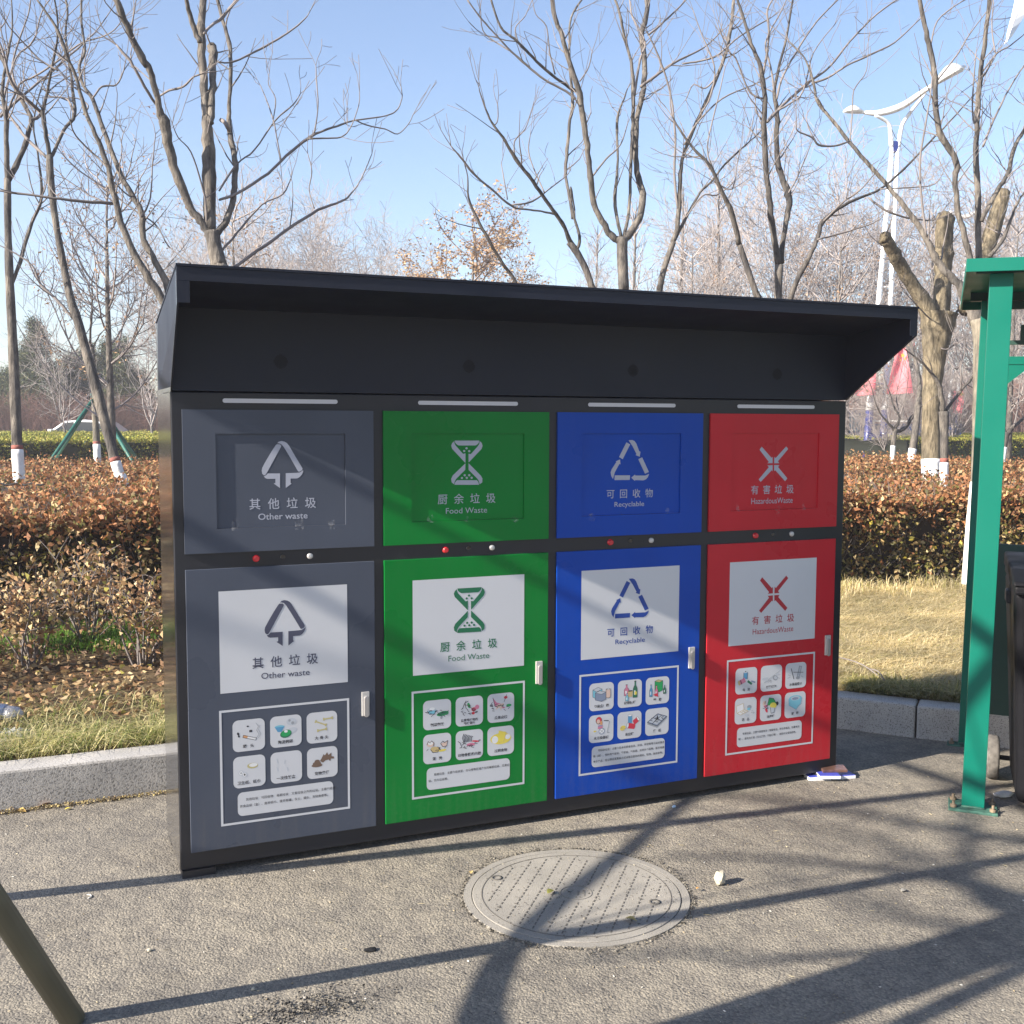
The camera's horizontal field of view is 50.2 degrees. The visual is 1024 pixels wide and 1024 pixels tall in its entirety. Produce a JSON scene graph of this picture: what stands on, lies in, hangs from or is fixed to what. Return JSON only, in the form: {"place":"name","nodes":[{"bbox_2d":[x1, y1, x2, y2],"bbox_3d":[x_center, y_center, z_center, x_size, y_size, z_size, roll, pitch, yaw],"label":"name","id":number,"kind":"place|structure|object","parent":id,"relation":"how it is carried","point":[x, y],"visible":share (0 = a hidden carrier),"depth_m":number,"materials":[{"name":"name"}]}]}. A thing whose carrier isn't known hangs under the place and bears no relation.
{"place":"outdoors","nodes":[
{"label":"outdoors","id":0,"kind":"place"},
{"bbox_2d":[0,578,961,761],"bbox_3d":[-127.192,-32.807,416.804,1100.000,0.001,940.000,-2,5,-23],"label":"planting bed ground","id":1,"kind":"structure","parent":0,"point":[151,677],"depth_m":6.32,"materials":[{"name":"soil"}]},
{"bbox_2d":[0,703,24,723],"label":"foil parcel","id":2,"kind":"object","parent":1,"relation":"on","point":[9,709],"visible":0.67,"depth_m":5.52,"materials":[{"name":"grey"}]},
{"bbox_2d":[0,365,31,429],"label":"pine tree","id":3,"kind":"object","parent":1,"relation":"on","point":[2,388],"visible":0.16,"depth_m":56.48,"materials":[{"name":"green plant"}]},
{"bbox_2d":[0,344,51,430],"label":"pine tree","id":4,"kind":"object","parent":1,"relation":"on","point":[6,379],"visible":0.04,"depth_m":54.41,"materials":[{"name":"green plant"}]},
{"bbox_2d":[6,310,71,431],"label":"pine tree","id":5,"kind":"object","parent":1,"relation":"on","point":[28,374],"visible":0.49,"depth_m":52.39,"materials":[{"name":"green plant"}]},
{"bbox_2d":[0,547,84,669],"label":"dry shrub","id":6,"kind":"object","parent":1,"relation":"on","point":[15,608],"visible":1,"depth_m":6.66,"materials":[{"name":"brown plant"}]},
{"bbox_2d":[0,280,105,431],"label":"bare tree","id":7,"kind":"object","parent":1,"relation":"on","point":[62,417],"visible":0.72,"depth_m":41.70,"materials":[{"name":"grey plant"}]},
{"bbox_2d":[0,0,128,488],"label":"tree","id":8,"kind":"object","parent":1,"relation":"on","point":[101,409],"visible":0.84,"depth_m":12.56,"materials":[{"name":"brown plant"}]},
{"bbox_2d":[41,350,91,429],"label":"pine tree","id":9,"kind":"object","parent":1,"relation":"on","point":[73,376],"visible":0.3,"depth_m":54.46,"materials":[{"name":"green plant"}]},
{"bbox_2d":[50,398,93,460],"bbox_3d":[-8.578,-1.219,20.708,0.068,2.118,1.916,3,5,27],"label":"tree stake","id":10,"kind":"object","parent":1,"relation":"on","point":[70,431],"visible":0.38,"depth_m":20.91,"materials":[{"name":"green wood"}]},
{"bbox_2d":[0,528,149,643],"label":"dry shrub","id":11,"kind":"object","parent":1,"relation":"on","point":[80,590],"visible":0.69,"depth_m":7.45,"materials":[{"name":"brown plant"}]},
{"bbox_2d":[0,383,157,431],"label":"brown thicket","id":12,"kind":"object","parent":1,"relation":"on","point":[47,421],"visible":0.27,"depth_m":50.84,"materials":[{"name":"brown plant"}]},
{"bbox_2d":[0,428,158,464],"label":"green hedge","id":13,"kind":"object","parent":1,"relation":"on","point":[79,445],"visible":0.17,"depth_m":25.58,"materials":[{"name":"green plant"}]},
{"bbox_2d":[0,0,159,487],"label":"tree","id":14,"kind":"object","parent":1,"relation":"on","point":[17,457],"visible":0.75,"depth_m":12.77,"materials":[{"name":"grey plant"}]},
{"bbox_2d":[0,614,162,669],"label":"green tuft grass","id":15,"kind":"structure","parent":1,"relation":"on","point":[111,633],"depth_m":7.43,"materials":[{"name":"green plant"}]},
{"bbox_2d":[0,616,163,727],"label":"leaf litter","id":16,"kind":"object","parent":1,"relation":"on","point":[48,658],"visible":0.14,"depth_m":6.39,"materials":[{"name":"brown plant"}]},
{"bbox_2d":[0,674,164,760],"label":"verge grass","id":17,"kind":"structure","parent":1,"relation":"on","point":[41,741],"depth_m":5.21,"materials":[{"name":"plant"}]},
{"bbox_2d":[67,338,102,419],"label":"pine tree","id":18,"kind":"object","parent":1,"relation":"on","point":[83,374],"visible":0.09,"depth_m":56.37,"materials":[{"name":"green plant"}]},
{"bbox_2d":[48,420,129,432],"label":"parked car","id":19,"kind":"object","parent":1,"relation":"on","point":[85,425],"visible":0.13,"depth_m":48.68,"materials":[{"name":"white"}]},
{"bbox_2d":[0,0,196,304],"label":"tree","id":20,"kind":"object","parent":1,"relation":"on","point":[150,281],"visible":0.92,"depth_m":11.75,"materials":[{"name":"brown plant"}]},
{"bbox_2d":[48,215,148,464],"bbox_3d":[-7.890,-2.901,21.285,1.834,5.464,1.699,-1,5,-11],"label":"tree","id":21,"kind":"object","parent":1,"relation":"on","point":[96,440],"visible":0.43,"depth_m":21.43,"materials":[{"name":"brown plant"}]},
{"bbox_2d":[0,94,199,461],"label":"bare tree","id":22,"kind":"object","parent":1,"relation":"on","point":[109,383],"visible":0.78,"depth_m":18.69,"materials":[{"name":"grey plant"}]},
{"bbox_2d":[82,332,139,423],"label":"pine tree","id":23,"kind":"object","parent":1,"relation":"on","point":[102,348],"visible":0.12,"depth_m":54.42,"materials":[{"name":"green plant"}]},
{"bbox_2d":[86,550,162,667],"bbox_3d":[-2.290,0.600,6.841,0.662,0.745,0.758,0,5,-5],"label":"dry shrub","id":24,"kind":"object","parent":1,"relation":"on","point":[140,620],"visible":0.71,"depth_m":6.73,"materials":[{"name":"brown plant"}]},
{"bbox_2d":[98,332,155,430],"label":"pine tree","id":25,"kind":"object","parent":1,"relation":"on","point":[124,375],"visible":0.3,"depth_m":53.48,"materials":[{"name":"green plant"}]},
{"bbox_2d":[95,258,173,432],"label":"bare tree","id":26,"kind":"object","parent":1,"relation":"on","point":[152,419],"visible":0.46,"depth_m":41.92,"materials":[{"name":"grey plant"}]},
{"bbox_2d":[87,202,204,378],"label":"bare tree","id":27,"kind":"object","parent":1,"relation":"on","point":[153,309],"visible":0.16,"depth_m":60.84,"materials":[{"name":"grey plant"}]},
{"bbox_2d":[109,187,265,362],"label":"bare tree","id":28,"kind":"object","parent":1,"relation":"on","point":[195,252],"visible":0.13,"depth_m":48.13,"materials":[{"name":"brown plant"}]},
{"bbox_2d":[118,153,313,331],"bbox_3d":[-5.677,-3.575,21.643,3.643,6.933,3.833,-3,6,-35],"label":"bare tree","id":29,"kind":"object","parent":1,"relation":"on","point":[233,220],"visible":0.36,"depth_m":21.46,"materials":[{"name":"brown plant"}]},
{"bbox_2d":[158,168,357,276],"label":"bare tree","id":30,"kind":"object","parent":1,"relation":"on","point":[244,234],"visible":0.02,"depth_m":57.60,"materials":[{"name":"brown plant"}]},
{"bbox_2d":[79,0,442,265],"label":"tree","id":31,"kind":"object","parent":1,"relation":"on","point":[212,232],"visible":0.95,"depth_m":11.02,"materials":[{"name":"grey plant"}]},
{"bbox_2d":[187,157,388,273],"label":"bare tree","id":32,"kind":"object","parent":1,"relation":"on","point":[290,247],"visible":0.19,"depth_m":46.58,"materials":[{"name":"brown plant"}]},
{"bbox_2d":[242,171,405,275],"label":"bare tree","id":33,"kind":"object","parent":1,"relation":"on","point":[330,244],"visible":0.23,"depth_m":53.04,"materials":[{"name":"brown plant"}]},
{"bbox_2d":[277,192,446,277],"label":"bare tree","id":34,"kind":"object","parent":1,"relation":"on","point":[335,270],"visible":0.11,"depth_m":44.74,"materials":[{"name":"brown plant"}]},
{"bbox_2d":[332,220,452,276],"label":"bare tree","id":35,"kind":"object","parent":1,"relation":"on","point":[376,252],"visible":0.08,"depth_m":60.07,"materials":[{"name":"brown plant"}]},
{"bbox_2d":[384,179,549,284],"bbox_3d":[-1.028,-3.263,22.034,4.334,6.249,3.732,2,5,22],"label":"bare tree","id":36,"kind":"object","parent":1,"relation":"on","point":[478,265],"visible":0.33,"depth_m":21.25,"materials":[{"name":"brown plant"}]},
{"bbox_2d":[420,47,595,287],"bbox_3d":[0.156,-2.248,12.401,2.199,5.658,1.471,-3,6,-34],"label":"tree","id":37,"kind":"object","parent":1,"relation":"on","point":[574,248],"visible":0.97,"depth_m":12.44,"materials":[{"name":"brown plant"}]},
{"bbox_2d":[0,449,1023,625],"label":"clipped hedge","id":38,"kind":"object","parent":1,"relation":"on","point":[902,518],"visible":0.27,"depth_m":10.50,"materials":[{"name":"brown plant"}]},
{"bbox_2d":[502,225,633,287],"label":"bare tree","id":39,"kind":"object","parent":1,"relation":"on","point":[602,271],"visible":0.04,"depth_m":42.98,"materials":[{"name":"brown plant"}]},
{"bbox_2d":[562,219,615,287],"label":"bare tree","id":40,"kind":"object","parent":1,"relation":"on","point":[597,251],"visible":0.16,"depth_m":51.36,"materials":[{"name":"brown plant"}]},
{"bbox_2d":[444,0,749,289],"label":"tree","id":41,"kind":"object","parent":1,"relation":"on","point":[620,241],"visible":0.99,"depth_m":14.02,"materials":[{"name":"grey plant"}]},
{"bbox_2d":[599,198,675,291],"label":"bare tree","id":42,"kind":"object","parent":1,"relation":"on","point":[634,276],"visible":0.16,"depth_m":39.43,"materials":[{"name":"brown plant"}]},
{"bbox_2d":[644,182,722,294],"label":"bare tree","id":43,"kind":"object","parent":1,"relation":"on","point":[684,212],"visible":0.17,"depth_m":47.22,"materials":[{"name":"brown plant"}]},
{"bbox_2d":[646,209,764,295],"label":"bare tree","id":44,"kind":"object","parent":1,"relation":"on","point":[700,264],"visible":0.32,"depth_m":29.62,"materials":[{"name":"brown plant"}]},
{"bbox_2d":[651,33,761,297],"bbox_3d":[2.325,-2.616,12.942,1.574,6.319,1.184,-2,5,-23],"label":"tree","id":45,"kind":"object","parent":1,"relation":"on","point":[746,265],"visible":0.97,"depth_m":12.81,"materials":[{"name":"brown plant"}]},
{"bbox_2d":[618,0,810,291],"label":"tree","id":46,"kind":"object","parent":1,"relation":"on","point":[678,226],"visible":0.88,"depth_m":13.59,"materials":[{"name":"brown plant"}]},
{"bbox_2d":[666,167,766,297],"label":"bare tree","id":47,"kind":"object","parent":1,"relation":"on","point":[717,237],"visible":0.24,"depth_m":41.25,"materials":[{"name":"brown plant"}]},
{"bbox_2d":[611,70,881,298],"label":"bare tree","id":48,"kind":"object","parent":1,"relation":"on","point":[705,230],"visible":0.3,"depth_m":52.59,"materials":[{"name":"brown plant"}]},
{"bbox_2d":[665,90,932,303],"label":"bare tree","id":49,"kind":"object","parent":1,"relation":"on","point":[785,275],"visible":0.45,"depth_m":43.03,"materials":[{"name":"grey plant"}]},
{"bbox_2d":[695,0,932,298],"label":"tree","id":50,"kind":"object","parent":1,"relation":"on","point":[778,252],"visible":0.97,"depth_m":13.20,"materials":[{"name":"brown plant"}]},
{"bbox_2d":[757,182,921,417],"bbox_3d":[8.001,-4.189,26.671,4.076,7.455,4.243,1,5,15],"label":"bare tree","id":51,"kind":"object","parent":1,"relation":"on","point":[841,277],"visible":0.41,"depth_m":26.59,"materials":[{"name":"brown plant"}]},
{"bbox_2d":[728,101,1004,434],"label":"bare tree","id":52,"kind":"object","parent":1,"relation":"on","point":[899,293],"visible":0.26,"depth_m":44.46,"materials":[{"name":"grey plant"}]},
{"bbox_2d":[842,373,913,438],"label":"bare tree","id":53,"kind":"object","parent":1,"relation":"on","point":[856,422],"visible":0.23,"depth_m":37.77,"materials":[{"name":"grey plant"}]},
{"bbox_2d":[848,367,943,450],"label":"bare tree","id":54,"kind":"object","parent":1,"relation":"on","point":[891,413],"visible":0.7,"depth_m":36.00,"materials":[{"name":"grey plant"}]},
{"bbox_2d":[846,339,955,459],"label":"tree","id":55,"kind":"object","parent":1,"relation":"on","point":[895,430],"visible":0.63,"depth_m":22.01,"materials":[{"name":"brown plant"}]},
{"bbox_2d":[788,49,1014,298],"bbox_3d":[4.527,-2.488,12.751,3.203,6.104,1.349,-2,5,-23],"label":"tree","id":56,"kind":"object","parent":1,"relation":"on","point":[805,264],"visible":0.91,"depth_m":12.49,"materials":[{"name":"brown plant"}]},
{"bbox_2d":[809,134,994,423],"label":"bare tree","id":57,"kind":"object","parent":1,"relation":"on","point":[919,351],"visible":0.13,"depth_m":51.21,"materials":[{"name":"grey plant"}]},
{"bbox_2d":[843,63,965,457],"bbox_3d":[12.977,-7.915,36.679,4.328,13.006,1.819,4,6,38],"label":"street lamp","id":58,"kind":"object","parent":1,"relation":"on","point":[946,75],"visible":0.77,"depth_m":36.92,"materials":[{"name":"white metal"}]},
{"bbox_2d":[886,348,912,393],"bbox_3d":[12.888,-4.725,36.307,0.936,1.617,0.231,1,5,4],"label":"flag","id":59,"kind":"object","parent":58,"relation":"attached to","point":[895,369],"visible":0.68,"depth_m":36.29,"materials":[{"name":"red fabric"}]},
{"bbox_2d":[849,410,960,435],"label":"fence","id":60,"kind":"object","parent":1,"relation":"on","point":[880,424],"depth_m":46.03,"materials":[{"name":"white metal"}]},
{"bbox_2d":[876,355,967,436],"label":"bare tree","id":61,"kind":"object","parent":1,"relation":"on","point":[911,399],"visible":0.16,"depth_m":40.05,"materials":[{"name":"grey plant"}]},
{"bbox_2d":[885,284,962,459],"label":"tree","id":62,"kind":"object","parent":1,"relation":"on","point":[912,449],"visible":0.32,"depth_m":21.96,"materials":[{"name":"brown plant"}]},
{"bbox_2d":[889,197,971,401],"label":"bare tree","id":63,"kind":"object","parent":1,"relation":"on","point":[931,264],"visible":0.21,"depth_m":41.52,"materials":[{"name":"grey plant"}]},
{"bbox_2d":[839,364,1023,432],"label":"brown thicket","id":64,"kind":"object","parent":1,"relation":"on","point":[1019,428],"visible":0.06,"depth_m":68.22,"materials":[{"name":"brown plant"}]},
{"bbox_2d":[844,431,1023,464],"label":"green hedge","id":65,"kind":"object","parent":1,"relation":"on","point":[961,445],"visible":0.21,"depth_m":35.79,"materials":[{"name":"green plant"}]},
{"bbox_2d":[903,308,972,485],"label":"tree","id":66,"kind":"object","parent":1,"relation":"on","point":[944,431],"visible":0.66,"depth_m":13.55,"materials":[{"name":"brown plant"}]},
{"bbox_2d":[861,173,1017,478],"bbox_3d":[5.999,-2.197,15.138,2.874,5.158,1.837,-2,5,-23],"label":"tree","id":67,"kind":"object","parent":1,"relation":"on","point":[937,333],"visible":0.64,"depth_m":15.10,"materials":[{"name":"brown plant"}]},
{"bbox_2d":[896,127,1023,381],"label":"bare tree","id":68,"kind":"object","parent":1,"relation":"on","point":[1005,248],"visible":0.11,"depth_m":39.23,"materials":[{"name":"grey plant"}]},
{"bbox_2d":[904,330,1020,436],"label":"bare tree","id":69,"kind":"object","parent":1,"relation":"on","point":[960,428],"visible":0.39,"depth_m":37.94,"materials":[{"name":"grey plant"}]},
{"bbox_2d":[908,168,1023,398],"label":"bare tree","id":70,"kind":"object","parent":1,"relation":"on","point":[969,369],"visible":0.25,"depth_m":29.61,"materials":[{"name":"grey plant"}]},
{"bbox_2d":[911,0,1023,258],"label":"tree","id":71,"kind":"object","parent":1,"relation":"on","point":[979,218],"visible":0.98,"depth_m":12.25,"materials":[{"name":"brown plant"}]},
{"bbox_2d":[916,185,1023,400],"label":"bare tree","id":72,"kind":"object","parent":1,"relation":"on","point":[969,348],"visible":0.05,"depth_m":47.62,"materials":[{"name":"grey plant"}]},
{"bbox_2d":[939,142,1023,396],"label":"bare tree","id":73,"kind":"object","parent":1,"relation":"on","point":[1003,222],"visible":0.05,"depth_m":46.60,"materials":[{"name":"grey plant"}]},
{"bbox_2d":[953,177,1023,461],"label":"bare tree","id":74,"kind":"object","parent":1,"relation":"on","point":[1009,421],"visible":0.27,"depth_m":27.84,"materials":[{"name":"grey plant"}]},
{"bbox_2d":[1004,321,1023,461],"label":"tree","id":75,"kind":"object","parent":1,"relation":"on","point":[1008,432],"visible":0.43,"depth_m":20.98,"materials":[{"name":"brown plant"}]},
{"bbox_2d":[1004,0,1023,43],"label":"street lamp","id":76,"kind":"object","parent":1,"relation":"on","point":[1018,8],"visible":0.89,"depth_m":15.26,"materials":[{"name":"white metal"}]},
{"bbox_2d":[0,728,1023,1023],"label":"asphalt road","id":77,"kind":"structure","parent":0,"point":[416,930],"depth_m":3.74,"materials":[{"name":"grey asphalt"}]},
{"bbox_2d":[0,883,84,1023],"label":"tree prop","id":78,"kind":"object","parent":77,"relation":"on","point":[29,954],"visible":1,"depth_m":2.96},
{"bbox_2d":[0,790,165,814],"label":"kerb grit","id":79,"kind":"object","parent":77,"relation":"on","point":[114,798],"visible":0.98,"depth_m":4.83,"materials":[{"name":"brown soil"}]},
{"bbox_2d":[197,971,397,1023],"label":"dark grit patch","id":80,"kind":"object","parent":77,"relation":"on","point":[307,1008],"visible":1,"depth_m":3.15,"materials":[{"name":"black gravel"}]},
{"bbox_2d":[0,690,1009,811],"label":"kerb","id":81,"kind":"structure","parent":77,"relation":"on","point":[50,780],"depth_m":4.97,"materials":[{"name":"concrete"}]},
{"bbox_2d":[2,735,1023,1023],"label":"grit and straw bits","id":82,"kind":"object","parent":77,"relation":"on","point":[550,947],"visible":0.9,"depth_m":3.79,"materials":[{"name":"beige gravel"}]},
{"bbox_2d":[156,263,918,878],"bbox_3d":[0.157,0.223,4.579,3.072,2.192,0.901,-2,5,-23],"label":"waste station","id":83,"kind":"object","parent":77,"relation":"on","point":[444,553],"visible":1,"depth_m":4.42,"materials":[{"name":"black metal"}]},
{"bbox_2d":[185,561,375,852],"bbox_3d":[-0.862,0.730,4.151,0.711,1.059,0.024,-2,5,-23],"label":"door","id":84,"kind":"structure","parent":83,"relation":"in","point":[281,658],"depth_m":4.14,"materials":[{"name":"grey paint"}]},
{"bbox_2d":[384,552,547,823],"bbox_3d":[-0.174,0.708,4.450,0.711,1.059,0.024,-2,5,-23],"label":"door","id":85,"kind":"structure","parent":83,"relation":"in","point":[466,637],"depth_m":4.44,"materials":[{"name":"green paint"}]},
{"bbox_2d":[554,545,700,798],"bbox_3d":[0.513,0.686,4.749,0.711,1.059,0.024,-2,5,-23],"label":"door","id":86,"kind":"structure","parent":83,"relation":"in","point":[628,620],"depth_m":4.74,"materials":[{"name":"blue paint"}]},
{"bbox_2d":[703,538,835,776],"bbox_3d":[1.201,0.664,5.047,0.711,1.059,0.024,-2,5,-23],"label":"door","id":87,"kind":"structure","parent":83,"relation":"in","point":[770,605],"depth_m":5.04,"materials":[{"name":"red paint"}]},
{"bbox_2d":[451,846,696,954],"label":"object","id":88,"kind":"object","parent":77,"relation":"on","point":[563,947],"visible":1,"depth_m":3.84,"materials":[{"name":"grey stone"}]},
{"bbox_2d":[463,849,689,947],"bbox_3d":[0.231,1.378,3.930,0.810,0.022,0.810,-2,5,-23],"label":"manhole cover","id":89,"kind":"object","parent":77,"relation":"on","point":[507,893],"visible":1,"depth_m":3.88,"materials":[{"name":"metal"}]},
{"bbox_2d":[480,854,679,937],"bbox_3d":[0.232,1.367,3.936,0.730,0.005,0.706,-2,5,-23],"label":"cover grit","id":90,"kind":"object","parent":89,"relation":"on","point":[587,901],"visible":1,"depth_m":3.89,"materials":[{"name":"gravel"}]},
{"bbox_2d":[308,784,1005,1023],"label":"straw scraps","id":91,"kind":"object","parent":77,"relation":"on","point":[701,900],"visible":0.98,"depth_m":3.87,"materials":[{"name":"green plant"}]},
{"bbox_2d":[803,773,830,780],"bbox_3d":[1.462,1.265,5.229,0.110,0.017,0.075,0,5,-6],"label":"flat box","id":92,"kind":"object","parent":77,"relation":"on","point":[811,777],"visible":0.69,"depth_m":5.20,"materials":[{"name":"white cardboard"}]},
{"bbox_2d":[816,771,840,778],"bbox_3d":[1.505,1.252,5.200,0.100,0.014,0.070,0,5,0],"label":"flat box","id":93,"kind":"object","parent":92,"relation":"on","point":[821,775],"visible":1,"depth_m":5.17,"materials":[{"name":"white cardboard"}]},
{"bbox_2d":[821,765,847,772],"bbox_3d":[1.540,1.231,5.239,0.120,0.013,0.060,0,12,-4],"label":"cigarette packet tray","id":94,"kind":"object","parent":93,"relation":"on","point":[835,768],"visible":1,"depth_m":5.21,"materials":[{"name":"cardboard"}]},
{"bbox_2d":[947,257,1023,816],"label":"green shelter","id":95,"kind":"object","parent":77,"relation":"on","point":[993,290],"visible":0.96,"depth_m":4.75,"materials":[{"name":"metal"}]},
{"bbox_2d":[986,551,1023,802],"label":"wheelie bin","id":96,"kind":"object","parent":77,"relation":"on","point":[1014,571],"visible":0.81,"depth_m":4.72,"materials":[{"name":"plastic"}]},
{"bbox_2d":[0,0,1023,408],"label":"sky","id":97,"kind":"structure","parent":0,"point":[412,32],"materials":[{"name":"blue"}]},
{"bbox_2d":[838,580,965,702],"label":"dry lawn ground","id":98,"kind":"structure","parent":0,"point":[924,648],"depth_m":7.57,"materials":[{"name":"beige plant"}]},
{"bbox_2d":[754,0,984,583],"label":"tree","id":99,"kind":"object","parent":98,"relation":"on","point":[973,317],"visible":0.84,"depth_m":9.98,"materials":[{"name":"brown plant"}]},
{"bbox_2d":[838,668,960,701],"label":"kerb grass","id":100,"kind":"structure","parent":98,"relation":"on","point":[913,687],"depth_m":6.17,"materials":[{"name":"green plant"}]},
{"bbox_2d":[840,569,965,606],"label":"hedge foot weeds","id":101,"kind":"object","parent":98,"relation":"on","point":[868,584],"visible":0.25,"depth_m":9.97,"materials":[{"name":"beige plant"}]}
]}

